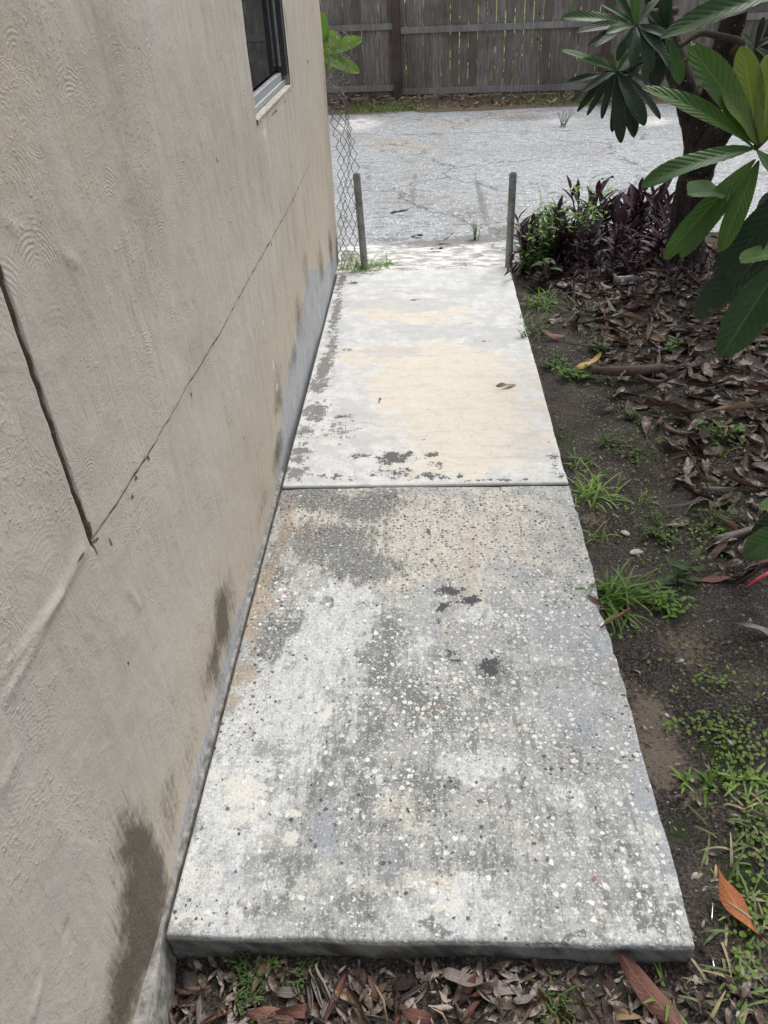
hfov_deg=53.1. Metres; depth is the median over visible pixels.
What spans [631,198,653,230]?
purple plant
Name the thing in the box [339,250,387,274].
grass tuft
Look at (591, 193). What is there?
purple plant
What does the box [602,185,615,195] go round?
grass tuft
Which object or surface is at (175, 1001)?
fallen leaf
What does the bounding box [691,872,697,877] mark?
stone
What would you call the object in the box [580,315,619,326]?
fallen leaf
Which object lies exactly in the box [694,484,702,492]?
fallen leaf
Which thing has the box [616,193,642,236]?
purple plant
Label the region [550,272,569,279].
fallen leaf
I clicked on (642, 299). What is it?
fallen leaf
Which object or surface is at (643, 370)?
branch piece
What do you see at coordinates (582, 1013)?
leaf litter
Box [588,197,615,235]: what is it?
purple plant
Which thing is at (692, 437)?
fallen leaf
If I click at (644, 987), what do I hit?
fallen leaf
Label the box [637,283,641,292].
fallen leaf
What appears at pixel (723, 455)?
grass tuft
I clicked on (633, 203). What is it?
purple plant
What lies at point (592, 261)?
purple plant
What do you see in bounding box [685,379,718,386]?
fallen leaf
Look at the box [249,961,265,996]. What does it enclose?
fallen leaf
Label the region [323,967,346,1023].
fallen leaf
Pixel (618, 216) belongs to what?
purple plant
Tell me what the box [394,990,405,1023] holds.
fallen leaf
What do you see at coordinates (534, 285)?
purple plant
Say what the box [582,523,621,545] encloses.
grass tuft
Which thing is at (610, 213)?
purple plant
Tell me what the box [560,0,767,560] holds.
loquat tree
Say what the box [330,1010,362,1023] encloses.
fallen leaf
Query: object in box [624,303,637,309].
fallen leaf
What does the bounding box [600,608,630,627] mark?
fallen leaf
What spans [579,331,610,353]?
weed bush
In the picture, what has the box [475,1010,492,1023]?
fallen leaf
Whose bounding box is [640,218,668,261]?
purple plant
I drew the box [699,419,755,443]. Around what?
weed bush
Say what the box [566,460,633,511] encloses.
grass tuft
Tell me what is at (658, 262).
fallen leaf
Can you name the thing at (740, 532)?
fallen leaf
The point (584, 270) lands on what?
fallen leaf
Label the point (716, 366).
fallen leaf
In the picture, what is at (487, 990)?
fallen leaf
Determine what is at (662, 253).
purple plant
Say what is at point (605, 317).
fallen leaf
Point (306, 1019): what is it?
fallen leaf
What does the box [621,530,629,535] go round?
stone
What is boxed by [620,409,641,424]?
weed bush
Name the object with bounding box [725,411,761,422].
fallen leaf
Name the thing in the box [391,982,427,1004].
fallen leaf
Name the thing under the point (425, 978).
fallen leaf
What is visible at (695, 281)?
fallen leaf
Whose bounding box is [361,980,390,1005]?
fallen leaf
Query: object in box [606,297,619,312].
fallen leaf
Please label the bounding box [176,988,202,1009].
fallen leaf
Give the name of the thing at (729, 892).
fallen leaf
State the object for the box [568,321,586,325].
fallen leaf
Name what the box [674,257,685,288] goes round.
purple plant
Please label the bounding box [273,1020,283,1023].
fallen leaf
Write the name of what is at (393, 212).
fallen leaf
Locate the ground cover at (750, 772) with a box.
[555,342,767,996]
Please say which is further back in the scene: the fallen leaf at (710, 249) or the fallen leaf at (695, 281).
the fallen leaf at (710, 249)
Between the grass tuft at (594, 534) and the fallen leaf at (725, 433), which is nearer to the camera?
the grass tuft at (594, 534)
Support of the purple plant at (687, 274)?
on the ground at (687, 840)
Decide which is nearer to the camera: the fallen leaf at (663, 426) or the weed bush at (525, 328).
the fallen leaf at (663, 426)
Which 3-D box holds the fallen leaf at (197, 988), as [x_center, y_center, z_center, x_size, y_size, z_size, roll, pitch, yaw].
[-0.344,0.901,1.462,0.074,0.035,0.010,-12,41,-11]
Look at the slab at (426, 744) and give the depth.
1.77 m
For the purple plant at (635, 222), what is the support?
on the ground at (687, 840)
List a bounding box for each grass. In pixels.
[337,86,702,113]
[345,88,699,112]
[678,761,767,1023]
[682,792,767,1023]
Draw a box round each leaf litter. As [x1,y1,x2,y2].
[168,953,767,1023]
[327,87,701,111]
[518,236,767,995]
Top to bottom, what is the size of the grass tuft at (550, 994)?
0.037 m
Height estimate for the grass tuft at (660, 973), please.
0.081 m
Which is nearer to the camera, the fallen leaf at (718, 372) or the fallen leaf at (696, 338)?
the fallen leaf at (718, 372)
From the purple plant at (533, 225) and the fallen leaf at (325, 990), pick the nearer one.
the fallen leaf at (325, 990)
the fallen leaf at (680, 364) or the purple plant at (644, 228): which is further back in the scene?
the purple plant at (644, 228)
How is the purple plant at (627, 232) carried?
on the ground at (687, 840)
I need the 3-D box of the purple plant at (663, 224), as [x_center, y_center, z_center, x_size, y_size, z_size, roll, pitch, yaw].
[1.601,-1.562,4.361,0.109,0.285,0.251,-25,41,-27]
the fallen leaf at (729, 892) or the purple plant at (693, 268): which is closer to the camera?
the fallen leaf at (729, 892)
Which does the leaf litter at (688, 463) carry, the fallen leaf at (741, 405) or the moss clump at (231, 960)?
the fallen leaf at (741, 405)
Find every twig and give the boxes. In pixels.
[375,985,387,1022]
[431,1007,447,1023]
[567,343,667,359]
[674,433,708,488]
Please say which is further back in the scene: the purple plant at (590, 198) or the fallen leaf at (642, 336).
the purple plant at (590, 198)
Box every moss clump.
[220,950,249,971]
[226,952,265,1002]
[229,974,266,1023]
[285,957,319,996]
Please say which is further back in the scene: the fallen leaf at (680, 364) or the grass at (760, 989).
the fallen leaf at (680, 364)
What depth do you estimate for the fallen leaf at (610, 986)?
1.41 m
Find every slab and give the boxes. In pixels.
[166,486,694,963]
[283,268,567,489]
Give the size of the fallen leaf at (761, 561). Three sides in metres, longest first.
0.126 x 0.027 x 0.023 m
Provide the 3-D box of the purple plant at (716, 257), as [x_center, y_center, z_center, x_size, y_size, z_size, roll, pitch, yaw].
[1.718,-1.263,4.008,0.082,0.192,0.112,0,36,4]
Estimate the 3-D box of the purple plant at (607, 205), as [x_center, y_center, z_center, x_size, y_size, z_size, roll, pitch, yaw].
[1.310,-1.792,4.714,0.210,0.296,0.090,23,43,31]
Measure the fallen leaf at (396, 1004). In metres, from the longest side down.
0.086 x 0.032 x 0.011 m
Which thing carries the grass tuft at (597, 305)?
on the ground at (687, 840)
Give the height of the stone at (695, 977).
0.005 m
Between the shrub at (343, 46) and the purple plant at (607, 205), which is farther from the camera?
the shrub at (343, 46)
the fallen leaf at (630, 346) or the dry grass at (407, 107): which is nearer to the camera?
the fallen leaf at (630, 346)
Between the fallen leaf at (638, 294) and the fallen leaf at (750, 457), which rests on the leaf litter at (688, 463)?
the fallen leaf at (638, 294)
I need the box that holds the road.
[328,103,767,277]
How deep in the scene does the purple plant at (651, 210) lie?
4.61 m
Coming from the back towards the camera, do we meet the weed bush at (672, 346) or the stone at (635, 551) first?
the weed bush at (672, 346)
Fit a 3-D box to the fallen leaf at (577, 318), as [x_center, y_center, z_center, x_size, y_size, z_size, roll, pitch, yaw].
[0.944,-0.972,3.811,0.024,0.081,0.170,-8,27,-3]
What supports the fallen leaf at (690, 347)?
on the leaf litter at (688, 463)
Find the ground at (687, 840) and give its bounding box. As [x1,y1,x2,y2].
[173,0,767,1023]
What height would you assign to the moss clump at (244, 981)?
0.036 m
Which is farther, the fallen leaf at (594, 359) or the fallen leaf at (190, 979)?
the fallen leaf at (594, 359)
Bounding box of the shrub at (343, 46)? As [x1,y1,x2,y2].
[320,11,362,73]
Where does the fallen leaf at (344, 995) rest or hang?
on the ground at (687, 840)
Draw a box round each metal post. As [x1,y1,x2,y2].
[353,173,367,269]
[505,172,516,267]
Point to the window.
(263, 19)
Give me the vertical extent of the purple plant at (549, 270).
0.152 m
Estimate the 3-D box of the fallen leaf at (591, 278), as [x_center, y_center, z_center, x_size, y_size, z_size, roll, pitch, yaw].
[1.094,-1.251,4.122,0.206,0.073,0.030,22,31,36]
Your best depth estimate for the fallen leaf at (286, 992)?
1.44 m
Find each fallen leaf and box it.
[170,993,184,1009]
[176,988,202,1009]
[177,982,187,1017]
[183,971,197,1001]
[183,985,209,990]
[196,991,204,1023]
[201,1007,233,1023]
[215,1002,227,1010]
[246,1006,297,1021]
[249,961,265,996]
[271,1002,320,1017]
[273,986,303,997]
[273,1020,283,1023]
[288,983,297,1018]
[291,985,304,1002]
[295,982,300,1003]
[298,1002,331,1023]
[304,1002,307,1023]
[306,981,312,1015]
[308,968,322,1008]
[315,963,334,1013]
[320,978,339,1018]
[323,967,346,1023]
[329,988,367,1012]
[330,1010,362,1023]
[332,992,347,1023]
[334,1000,349,1016]
[345,982,369,1023]
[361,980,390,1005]
[366,1015,396,1023]
[367,971,379,1000]
[389,977,421,990]
[390,209,408,213]
[390,951,420,967]
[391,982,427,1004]
[393,976,401,1017]
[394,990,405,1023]
[401,1008,433,1023]
[409,996,418,1022]
[423,972,435,981]
[438,968,494,991]
[450,995,459,1012]
[458,974,476,1004]
[459,990,475,1000]
[466,999,481,1018]
[469,969,485,1005]
[469,987,492,996]
[470,967,504,1018]
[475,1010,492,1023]
[486,979,522,995]
[494,988,501,1006]
[496,383,515,386]
[511,994,538,1003]
[521,1004,533,1023]
[534,983,559,1023]
[539,1016,545,1023]
[541,328,567,338]
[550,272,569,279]
[551,284,580,292]
[557,280,571,286]
[562,311,576,324]
[565,974,584,990]
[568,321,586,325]
[570,311,579,322]
[573,989,601,1023]
[575,268,597,272]
[575,274,605,282]
[576,307,597,312]
[577,352,601,368]
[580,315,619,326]
[585,267,589,287]
[588,595,603,608]
[596,288,613,295]
[601,970,619,1016]
[602,333,630,344]
[603,310,608,328]
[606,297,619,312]
[612,272,623,283]
[612,1005,642,1019]
[614,334,628,341]
[616,379,643,384]
[619,953,683,1023]
[621,291,649,297]
[621,312,647,323]
[622,302,631,309]
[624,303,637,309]
[627,344,635,350]
[630,332,669,340]
[630,355,663,360]
[632,299,653,304]
[634,297,651,300]
[634,371,670,383]
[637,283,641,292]
[637,318,647,328]
[637,326,654,331]
[638,244,659,255]
[643,1004,649,1023]
[644,397,673,406]
[646,316,652,340]
[647,397,663,406]
[648,300,668,305]
[648,334,665,343]
[650,359,654,378]
[653,258,664,267]
[654,403,703,413]
[654,439,688,446]
[656,414,662,425]
[657,349,660,363]
[659,422,701,435]
[659,499,698,507]
[664,440,715,460]
[665,358,691,373]
[666,339,686,344]
[666,349,691,353]
[670,434,700,443]
[671,365,690,379]
[672,290,686,294]
[672,479,716,501]
[675,292,690,296]
[676,306,688,309]
[676,344,699,353]
[678,271,707,281]
[680,277,699,288]
[680,304,693,317]
[682,466,696,488]
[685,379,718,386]
[686,435,705,460]
[687,272,704,285]
[688,307,724,314]
[688,324,717,328]
[692,332,709,340]
[692,485,742,492]
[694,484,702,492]
[695,370,728,375]
[696,338,716,342]
[697,265,710,283]
[697,574,751,581]
[700,364,730,371]
[704,418,730,428]
[705,243,717,253]
[707,401,762,410]
[707,536,731,559]
[710,525,753,542]
[713,510,743,536]
[715,466,762,489]
[716,862,767,943]
[723,425,730,438]
[723,550,738,564]
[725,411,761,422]
[727,355,733,365]
[731,562,767,587]
[735,622,767,634]
[737,451,767,471]
[741,355,753,365]
[742,443,749,473]
[743,400,766,412]
[744,515,762,537]
[745,353,766,373]
[746,385,767,390]
[746,399,767,407]
[747,558,767,563]
[752,336,767,341]
[752,462,767,470]
[755,413,767,420]
[760,427,767,449]
[761,327,767,335]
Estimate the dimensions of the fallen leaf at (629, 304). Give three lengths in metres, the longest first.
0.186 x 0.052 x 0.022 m
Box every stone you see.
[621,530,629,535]
[630,549,642,554]
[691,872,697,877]
[693,975,697,984]
[727,739,733,745]
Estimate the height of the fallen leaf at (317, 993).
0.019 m
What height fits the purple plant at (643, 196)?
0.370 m
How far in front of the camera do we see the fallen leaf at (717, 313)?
3.64 m
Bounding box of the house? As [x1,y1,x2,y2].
[0,0,338,1023]
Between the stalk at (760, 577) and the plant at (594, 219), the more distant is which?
the plant at (594, 219)
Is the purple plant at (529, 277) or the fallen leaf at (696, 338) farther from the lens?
the purple plant at (529, 277)
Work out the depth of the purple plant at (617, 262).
4.20 m
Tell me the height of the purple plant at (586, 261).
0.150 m
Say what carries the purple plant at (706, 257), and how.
on the ground at (687, 840)
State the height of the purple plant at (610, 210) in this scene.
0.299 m
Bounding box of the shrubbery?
[324,0,702,86]
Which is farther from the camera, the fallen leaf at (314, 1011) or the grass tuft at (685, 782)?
the grass tuft at (685, 782)
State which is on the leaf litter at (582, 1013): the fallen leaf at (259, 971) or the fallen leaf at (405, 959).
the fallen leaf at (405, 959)
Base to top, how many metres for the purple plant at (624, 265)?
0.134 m
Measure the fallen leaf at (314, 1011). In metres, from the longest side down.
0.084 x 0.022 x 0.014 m
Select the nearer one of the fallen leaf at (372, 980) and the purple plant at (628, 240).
the fallen leaf at (372, 980)
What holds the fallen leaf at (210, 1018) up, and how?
on the ground at (687, 840)
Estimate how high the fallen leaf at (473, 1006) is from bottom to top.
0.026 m
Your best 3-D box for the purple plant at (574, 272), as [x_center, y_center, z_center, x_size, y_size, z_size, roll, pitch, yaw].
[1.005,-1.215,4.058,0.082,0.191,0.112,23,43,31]
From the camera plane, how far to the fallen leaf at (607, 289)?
4.03 m
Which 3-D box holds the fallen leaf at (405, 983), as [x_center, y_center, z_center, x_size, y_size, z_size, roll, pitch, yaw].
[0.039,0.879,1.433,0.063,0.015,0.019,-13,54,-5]
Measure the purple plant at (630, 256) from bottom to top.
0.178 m
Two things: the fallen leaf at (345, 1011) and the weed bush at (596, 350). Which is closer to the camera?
the fallen leaf at (345, 1011)
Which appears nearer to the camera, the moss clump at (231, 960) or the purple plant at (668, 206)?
the moss clump at (231, 960)
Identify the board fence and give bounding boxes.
[319,0,767,99]
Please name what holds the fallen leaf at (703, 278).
on the leaf litter at (688, 463)
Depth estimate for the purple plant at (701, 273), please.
3.98 m
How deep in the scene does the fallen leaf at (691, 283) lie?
3.98 m
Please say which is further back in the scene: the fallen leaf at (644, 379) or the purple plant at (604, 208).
the purple plant at (604, 208)
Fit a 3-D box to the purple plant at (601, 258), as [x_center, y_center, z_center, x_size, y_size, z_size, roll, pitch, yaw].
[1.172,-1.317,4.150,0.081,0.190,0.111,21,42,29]
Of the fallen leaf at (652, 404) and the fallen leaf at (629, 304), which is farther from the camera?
the fallen leaf at (629, 304)
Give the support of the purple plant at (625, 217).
on the ground at (687, 840)
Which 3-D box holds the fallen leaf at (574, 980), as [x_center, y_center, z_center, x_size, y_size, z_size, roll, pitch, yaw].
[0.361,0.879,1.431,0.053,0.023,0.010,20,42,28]
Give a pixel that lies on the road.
(441, 175)
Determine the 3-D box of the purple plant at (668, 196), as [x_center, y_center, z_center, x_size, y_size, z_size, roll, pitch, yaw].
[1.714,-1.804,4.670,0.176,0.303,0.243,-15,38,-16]
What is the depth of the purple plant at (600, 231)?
4.51 m
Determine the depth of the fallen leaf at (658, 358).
3.35 m
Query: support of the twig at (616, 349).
on the ground at (687, 840)
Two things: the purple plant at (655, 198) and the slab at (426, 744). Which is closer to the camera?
the slab at (426, 744)
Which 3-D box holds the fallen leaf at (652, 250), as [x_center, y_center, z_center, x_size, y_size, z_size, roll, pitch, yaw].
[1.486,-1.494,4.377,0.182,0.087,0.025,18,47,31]
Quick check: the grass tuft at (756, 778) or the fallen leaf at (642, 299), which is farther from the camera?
the fallen leaf at (642, 299)
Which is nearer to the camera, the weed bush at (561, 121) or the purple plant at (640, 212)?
the purple plant at (640, 212)
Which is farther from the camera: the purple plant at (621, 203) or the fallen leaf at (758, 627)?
the purple plant at (621, 203)
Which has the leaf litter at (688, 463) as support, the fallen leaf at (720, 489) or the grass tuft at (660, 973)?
the fallen leaf at (720, 489)
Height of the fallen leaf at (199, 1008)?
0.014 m
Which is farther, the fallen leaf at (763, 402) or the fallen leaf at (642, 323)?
the fallen leaf at (642, 323)
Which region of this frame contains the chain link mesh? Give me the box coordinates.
[327,27,359,260]
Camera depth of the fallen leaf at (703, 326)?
3.56 m
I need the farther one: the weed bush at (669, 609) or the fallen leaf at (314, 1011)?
the weed bush at (669, 609)
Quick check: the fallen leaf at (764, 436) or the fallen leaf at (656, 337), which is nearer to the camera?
the fallen leaf at (764, 436)
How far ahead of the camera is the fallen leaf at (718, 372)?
3.25 m
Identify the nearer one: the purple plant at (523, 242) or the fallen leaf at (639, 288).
the fallen leaf at (639, 288)
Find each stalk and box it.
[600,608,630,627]
[745,571,767,587]
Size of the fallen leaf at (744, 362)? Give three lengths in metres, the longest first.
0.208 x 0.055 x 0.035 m
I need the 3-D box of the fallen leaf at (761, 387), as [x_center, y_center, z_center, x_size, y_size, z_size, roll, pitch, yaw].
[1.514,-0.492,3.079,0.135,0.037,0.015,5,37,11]
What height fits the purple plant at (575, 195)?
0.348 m
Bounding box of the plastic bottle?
[613,275,642,284]
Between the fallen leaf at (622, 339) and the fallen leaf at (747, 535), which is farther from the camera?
the fallen leaf at (622, 339)
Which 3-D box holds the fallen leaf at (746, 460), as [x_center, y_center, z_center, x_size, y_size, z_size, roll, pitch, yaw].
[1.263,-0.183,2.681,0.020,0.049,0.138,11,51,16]
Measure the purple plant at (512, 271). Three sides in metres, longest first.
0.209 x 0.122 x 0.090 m
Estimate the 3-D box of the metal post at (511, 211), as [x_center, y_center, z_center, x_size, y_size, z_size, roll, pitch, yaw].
[0.708,-1.600,4.302,0.043,0.556,0.045,-1,36,3]
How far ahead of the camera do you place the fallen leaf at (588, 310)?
3.89 m
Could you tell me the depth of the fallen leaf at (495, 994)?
1.41 m
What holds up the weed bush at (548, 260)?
on the ground at (687, 840)
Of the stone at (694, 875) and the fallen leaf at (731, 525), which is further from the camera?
the fallen leaf at (731, 525)
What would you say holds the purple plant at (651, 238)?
on the ground at (687, 840)
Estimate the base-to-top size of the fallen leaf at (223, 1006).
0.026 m
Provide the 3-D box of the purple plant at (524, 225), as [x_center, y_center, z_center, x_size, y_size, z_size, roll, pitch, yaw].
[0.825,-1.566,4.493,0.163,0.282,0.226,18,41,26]
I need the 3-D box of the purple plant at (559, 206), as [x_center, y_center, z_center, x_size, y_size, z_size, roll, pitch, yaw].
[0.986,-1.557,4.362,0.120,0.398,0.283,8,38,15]
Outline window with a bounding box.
[242,0,291,123]
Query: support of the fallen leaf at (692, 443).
on the leaf litter at (688, 463)
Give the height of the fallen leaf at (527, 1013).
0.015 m
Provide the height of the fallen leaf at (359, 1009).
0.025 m
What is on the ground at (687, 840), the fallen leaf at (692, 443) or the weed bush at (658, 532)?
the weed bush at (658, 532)
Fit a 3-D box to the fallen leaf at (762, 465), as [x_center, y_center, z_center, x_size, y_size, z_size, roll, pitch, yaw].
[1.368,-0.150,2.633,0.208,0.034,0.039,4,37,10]
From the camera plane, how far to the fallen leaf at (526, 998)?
1.41 m
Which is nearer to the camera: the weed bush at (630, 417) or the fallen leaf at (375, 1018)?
the fallen leaf at (375, 1018)
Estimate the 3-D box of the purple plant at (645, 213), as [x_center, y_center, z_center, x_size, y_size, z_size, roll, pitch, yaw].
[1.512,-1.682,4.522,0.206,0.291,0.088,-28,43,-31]
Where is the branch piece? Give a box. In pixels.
[592,363,664,375]
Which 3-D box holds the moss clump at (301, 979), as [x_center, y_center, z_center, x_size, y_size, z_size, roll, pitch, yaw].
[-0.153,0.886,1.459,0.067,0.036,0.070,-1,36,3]
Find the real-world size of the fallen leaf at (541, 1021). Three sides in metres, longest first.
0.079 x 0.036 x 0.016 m
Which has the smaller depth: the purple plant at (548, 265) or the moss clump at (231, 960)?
the moss clump at (231, 960)
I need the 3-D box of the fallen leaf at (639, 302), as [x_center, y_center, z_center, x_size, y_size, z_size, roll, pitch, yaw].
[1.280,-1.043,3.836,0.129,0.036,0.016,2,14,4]
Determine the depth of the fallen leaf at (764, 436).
2.75 m
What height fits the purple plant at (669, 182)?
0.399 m
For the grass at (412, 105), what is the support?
on the ground at (687, 840)
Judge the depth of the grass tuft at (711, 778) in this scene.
1.74 m
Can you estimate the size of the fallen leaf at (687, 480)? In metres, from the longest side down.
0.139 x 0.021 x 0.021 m
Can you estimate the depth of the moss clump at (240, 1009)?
1.43 m
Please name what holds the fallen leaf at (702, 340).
on the leaf litter at (688, 463)
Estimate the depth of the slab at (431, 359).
3.21 m
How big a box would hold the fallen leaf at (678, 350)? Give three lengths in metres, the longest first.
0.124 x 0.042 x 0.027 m
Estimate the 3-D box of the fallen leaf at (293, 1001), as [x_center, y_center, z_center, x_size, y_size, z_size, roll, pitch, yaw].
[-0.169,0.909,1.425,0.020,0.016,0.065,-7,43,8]
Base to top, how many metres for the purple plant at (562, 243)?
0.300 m
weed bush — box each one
[262,956,280,973]
[471,220,481,239]
[502,225,552,272]
[514,185,595,263]
[517,323,530,336]
[531,258,561,281]
[534,346,584,367]
[551,363,596,380]
[557,110,574,126]
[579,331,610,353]
[585,425,633,458]
[614,441,658,466]
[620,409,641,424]
[633,506,684,548]
[645,579,695,623]
[654,548,704,592]
[660,333,682,350]
[686,498,743,531]
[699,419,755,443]
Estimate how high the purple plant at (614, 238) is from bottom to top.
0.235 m
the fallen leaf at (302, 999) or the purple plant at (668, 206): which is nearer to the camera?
the fallen leaf at (302, 999)
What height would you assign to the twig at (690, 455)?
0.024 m
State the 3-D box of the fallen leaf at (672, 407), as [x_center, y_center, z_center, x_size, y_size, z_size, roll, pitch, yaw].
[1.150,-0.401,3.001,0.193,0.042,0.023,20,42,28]
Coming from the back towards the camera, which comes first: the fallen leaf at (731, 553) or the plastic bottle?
the plastic bottle
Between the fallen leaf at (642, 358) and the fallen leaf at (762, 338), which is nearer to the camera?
the fallen leaf at (642, 358)
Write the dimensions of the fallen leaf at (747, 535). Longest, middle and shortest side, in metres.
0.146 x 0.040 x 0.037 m
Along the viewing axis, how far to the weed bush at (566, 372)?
3.35 m
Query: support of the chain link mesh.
on the ground at (687, 840)
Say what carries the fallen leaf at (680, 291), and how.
on the leaf litter at (688, 463)
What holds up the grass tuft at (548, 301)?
on the ground at (687, 840)
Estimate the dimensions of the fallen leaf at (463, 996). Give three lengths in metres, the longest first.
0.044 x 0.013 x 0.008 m
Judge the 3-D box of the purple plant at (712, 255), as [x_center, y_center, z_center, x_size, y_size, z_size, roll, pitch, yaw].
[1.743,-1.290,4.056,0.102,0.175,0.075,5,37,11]
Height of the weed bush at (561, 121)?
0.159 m
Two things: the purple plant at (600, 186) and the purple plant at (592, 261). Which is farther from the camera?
the purple plant at (600, 186)
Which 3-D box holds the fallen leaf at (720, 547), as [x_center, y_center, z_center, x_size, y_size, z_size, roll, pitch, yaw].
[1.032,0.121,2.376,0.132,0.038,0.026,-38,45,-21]
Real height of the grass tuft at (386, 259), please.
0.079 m
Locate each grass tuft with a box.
[336,253,359,270]
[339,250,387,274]
[374,251,408,266]
[518,305,573,344]
[519,281,568,319]
[520,285,634,331]
[531,968,589,1023]
[562,449,614,476]
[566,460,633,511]
[575,557,685,640]
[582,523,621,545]
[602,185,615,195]
[639,489,661,505]
[641,960,687,1023]
[642,583,678,605]
[668,765,695,793]
[688,762,735,807]
[706,435,760,461]
[711,751,767,808]
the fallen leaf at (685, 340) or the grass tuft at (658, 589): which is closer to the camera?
the grass tuft at (658, 589)
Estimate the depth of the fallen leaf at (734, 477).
2.58 m
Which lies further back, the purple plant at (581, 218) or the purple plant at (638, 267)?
the purple plant at (581, 218)
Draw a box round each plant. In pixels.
[504,252,520,283]
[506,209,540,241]
[513,228,537,262]
[514,218,537,258]
[521,232,544,270]
[523,211,544,261]
[525,266,536,286]
[527,279,539,290]
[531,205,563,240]
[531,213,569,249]
[532,272,547,287]
[534,226,571,265]
[537,264,552,286]
[537,266,553,288]
[539,256,556,275]
[549,195,564,266]
[549,222,592,265]
[551,255,561,274]
[554,213,572,265]
[562,175,595,223]
[563,218,588,260]
[566,263,580,294]
[567,208,596,239]
[568,189,597,254]
[568,224,599,268]
[571,175,611,255]
[571,217,613,266]
[571,254,590,278]
[572,218,598,260]
[574,179,585,238]
[580,186,606,228]
[580,188,619,235]
[582,268,593,291]
[584,209,615,250]
[585,177,609,232]
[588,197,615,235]
[589,251,595,269]
[590,191,619,232]
[590,196,616,237]
[593,249,607,281]
[595,195,612,230]
[597,203,630,245]
[599,243,619,271]
[600,268,612,283]
[601,222,627,257]
[602,191,635,240]
[603,188,630,229]
[604,205,623,258]
[606,208,631,252]
[607,225,643,262]
[607,257,623,274]
[608,184,646,227]
[609,256,621,274]
[611,214,639,253]
[614,248,635,271]
[615,255,635,274]
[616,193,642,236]
[616,247,637,275]
[619,184,648,232]
[622,219,656,259]
[623,197,642,235]
[625,195,654,232]
[625,251,635,275]
[626,196,654,245]
[629,250,643,270]
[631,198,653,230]
[631,273,647,288]
[632,259,642,283]
[634,185,660,219]
[634,252,655,280]
[635,177,646,219]
[637,188,650,231]
[637,213,669,258]
[639,192,652,228]
[640,202,667,234]
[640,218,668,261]
[642,181,667,237]
[643,186,670,249]
[645,196,672,239]
[645,209,668,252]
[647,179,671,231]
[648,200,669,245]
[649,189,673,231]
[654,255,675,279]
[656,200,671,238]
[660,248,671,272]
[661,269,675,283]
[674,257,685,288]
[680,265,693,284]
[680,271,696,287]
[685,260,704,281]
[693,264,711,280]
[695,263,704,274]
[702,249,712,270]
[707,250,717,273]
[712,250,720,275]
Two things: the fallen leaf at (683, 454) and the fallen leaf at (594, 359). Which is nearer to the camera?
the fallen leaf at (683, 454)
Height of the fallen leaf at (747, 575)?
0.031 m
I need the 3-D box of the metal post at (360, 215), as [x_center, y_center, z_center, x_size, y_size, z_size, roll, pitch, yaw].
[-0.130,-1.616,4.372,0.058,0.573,0.045,-1,36,3]
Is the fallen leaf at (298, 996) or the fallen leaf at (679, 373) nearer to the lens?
the fallen leaf at (298, 996)
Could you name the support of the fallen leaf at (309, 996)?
on the ground at (687, 840)
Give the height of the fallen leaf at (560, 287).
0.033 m
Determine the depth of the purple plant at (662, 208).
4.45 m
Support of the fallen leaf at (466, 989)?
on the leaf litter at (582, 1013)
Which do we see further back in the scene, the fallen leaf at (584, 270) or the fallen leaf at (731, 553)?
the fallen leaf at (584, 270)
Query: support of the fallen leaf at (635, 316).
on the ground at (687, 840)
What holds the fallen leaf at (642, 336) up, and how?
on the leaf litter at (688, 463)
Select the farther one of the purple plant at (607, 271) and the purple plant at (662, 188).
the purple plant at (662, 188)
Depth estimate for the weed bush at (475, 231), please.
4.85 m
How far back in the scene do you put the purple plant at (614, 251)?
4.21 m
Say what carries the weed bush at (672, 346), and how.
on the ground at (687, 840)
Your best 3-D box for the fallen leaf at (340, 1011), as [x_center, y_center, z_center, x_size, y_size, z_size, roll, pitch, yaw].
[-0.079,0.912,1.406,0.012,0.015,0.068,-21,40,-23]
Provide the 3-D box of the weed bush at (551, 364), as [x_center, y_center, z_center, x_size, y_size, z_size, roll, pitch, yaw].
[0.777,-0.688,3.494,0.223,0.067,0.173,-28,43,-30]
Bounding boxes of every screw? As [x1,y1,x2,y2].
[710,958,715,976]
[711,903,714,919]
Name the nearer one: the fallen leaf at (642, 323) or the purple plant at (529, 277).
the fallen leaf at (642, 323)
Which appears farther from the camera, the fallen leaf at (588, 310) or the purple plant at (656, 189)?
the purple plant at (656, 189)
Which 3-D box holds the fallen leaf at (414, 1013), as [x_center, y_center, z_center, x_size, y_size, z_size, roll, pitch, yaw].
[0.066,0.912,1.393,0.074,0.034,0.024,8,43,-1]
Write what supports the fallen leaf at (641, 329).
on the ground at (687, 840)
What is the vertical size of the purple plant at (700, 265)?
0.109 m
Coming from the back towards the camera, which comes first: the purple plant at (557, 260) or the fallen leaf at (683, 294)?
the purple plant at (557, 260)
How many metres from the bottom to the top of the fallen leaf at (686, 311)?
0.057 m
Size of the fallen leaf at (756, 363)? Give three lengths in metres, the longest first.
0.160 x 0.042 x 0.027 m
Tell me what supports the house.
on the ground at (687, 840)
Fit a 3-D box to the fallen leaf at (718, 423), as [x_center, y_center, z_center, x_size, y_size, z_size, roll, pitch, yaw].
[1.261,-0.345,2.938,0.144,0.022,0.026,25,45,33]
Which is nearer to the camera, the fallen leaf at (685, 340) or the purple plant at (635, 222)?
the fallen leaf at (685, 340)
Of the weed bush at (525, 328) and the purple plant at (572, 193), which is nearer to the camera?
the weed bush at (525, 328)

